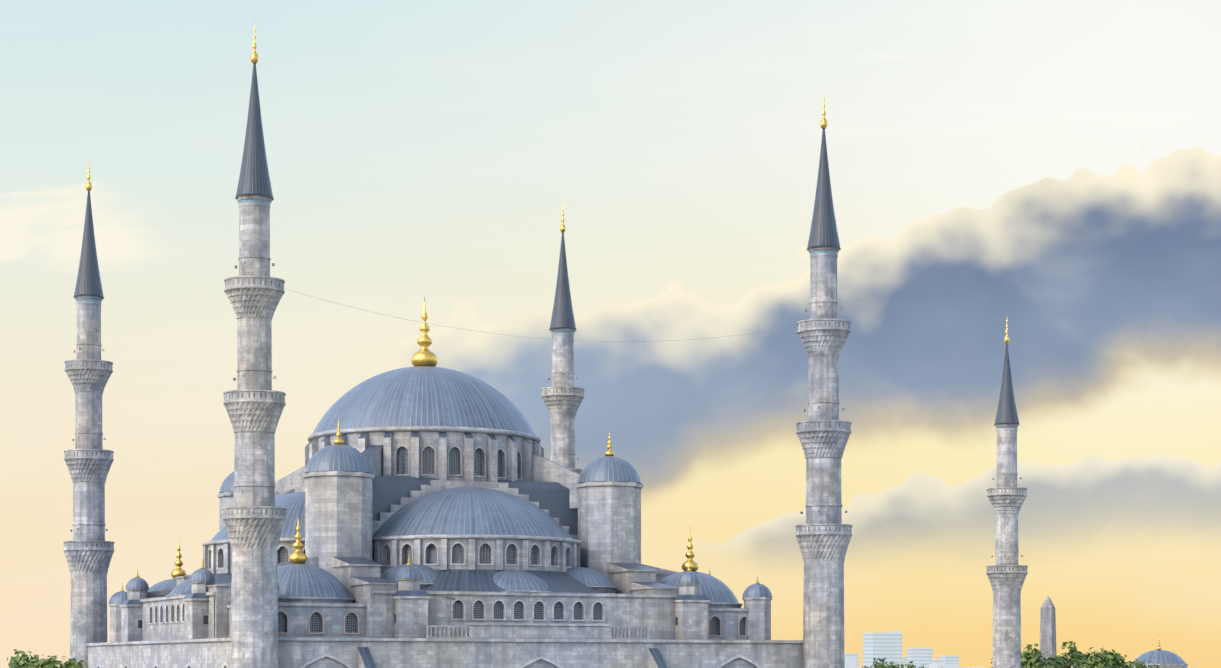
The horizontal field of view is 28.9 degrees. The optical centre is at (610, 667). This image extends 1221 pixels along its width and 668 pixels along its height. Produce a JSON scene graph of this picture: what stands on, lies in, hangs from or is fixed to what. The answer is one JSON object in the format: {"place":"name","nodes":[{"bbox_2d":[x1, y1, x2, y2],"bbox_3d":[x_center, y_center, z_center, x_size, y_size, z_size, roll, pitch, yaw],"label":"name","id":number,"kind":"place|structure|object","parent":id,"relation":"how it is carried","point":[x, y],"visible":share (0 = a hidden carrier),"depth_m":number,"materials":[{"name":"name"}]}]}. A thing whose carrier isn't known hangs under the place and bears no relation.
{"place":"outdoors","nodes":[
{"label":"outdoors","id":0,"kind":"place"},
{"bbox_2d":[86,296,802,667],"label":"mosque","id":1,"kind":"structure","parent":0,"point":[442,516],"depth_m":244.89,"materials":[{"name":"stone"}]},
{"bbox_2d":[0,0,1220,667],"label":"sky","id":2,"kind":"structure","parent":0,"point":[1050,169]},
{"bbox_2d":[1134,639,1187,667],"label":"dome","id":3,"kind":"structure","parent":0,"point":[1164,658],"depth_m":428.98,"materials":[{"name":"metal"}]},
{"label":"ground","id":4,"kind":"structure","parent":0,"visible":0},
{"bbox_2d":[63,164,114,667],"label":"minaret","id":5,"kind":"object","parent":4,"relation":"on","point":[88,550],"visible":1,"depth_m":280.01,"materials":[{"name":"stone"}]},
{"bbox_2d":[222,19,286,667],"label":"minaret","id":6,"kind":"object","parent":4,"relation":"on","point":[254,518],"visible":1,"depth_m":220.55,"materials":[{"name":"stone"}]},
{"bbox_2d":[290,290,797,341],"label":"mahya cables","id":7,"kind":"object","parent":6,"relation":"attached to","point":[542,338],"visible":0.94,"depth_m":235.55,"materials":[{"name":"metal"}]},
{"bbox_2d":[541,208,584,473],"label":"minaret","id":8,"kind":"object","parent":4,"relation":"on","point":[562,397],"visible":0.54,"depth_m":307.17,"materials":[{"name":"stone"}]},
{"bbox_2d":[7,641,1160,667],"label":"trees","id":9,"kind":"object","parent":4,"relation":"on","point":[1079,659],"visible":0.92,"depth_m":383.75,"materials":[{"name":"green plant"}]},
{"bbox_2d":[795,96,851,667],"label":"minaret","id":10,"kind":"object","parent":4,"relation":"on","point":[823,534],"visible":1,"depth_m":247.45,"materials":[{"name":"stone"}]},
{"bbox_2d":[845,631,1132,667],"bbox_3d":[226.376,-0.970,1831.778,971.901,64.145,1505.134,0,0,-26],"label":"distant city","id":11,"kind":"object","parent":4,"relation":"on","point":[883,645],"visible":0.69,"depth_m":2100.28,"materials":[{"name":"stone"}]},
{"bbox_2d":[986,320,1027,667],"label":"minaret","id":12,"kind":"object","parent":4,"relation":"on","point":[1006,573],"visible":1,"depth_m":337.35,"materials":[{"name":"stone"}]},
{"bbox_2d":[1040,596,1056,663],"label":"obelisk","id":13,"kind":"object","parent":4,"relation":"on","point":[1048,629],"visible":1,"depth_m":481.15,"materials":[{"name":"stone"}]}
]}

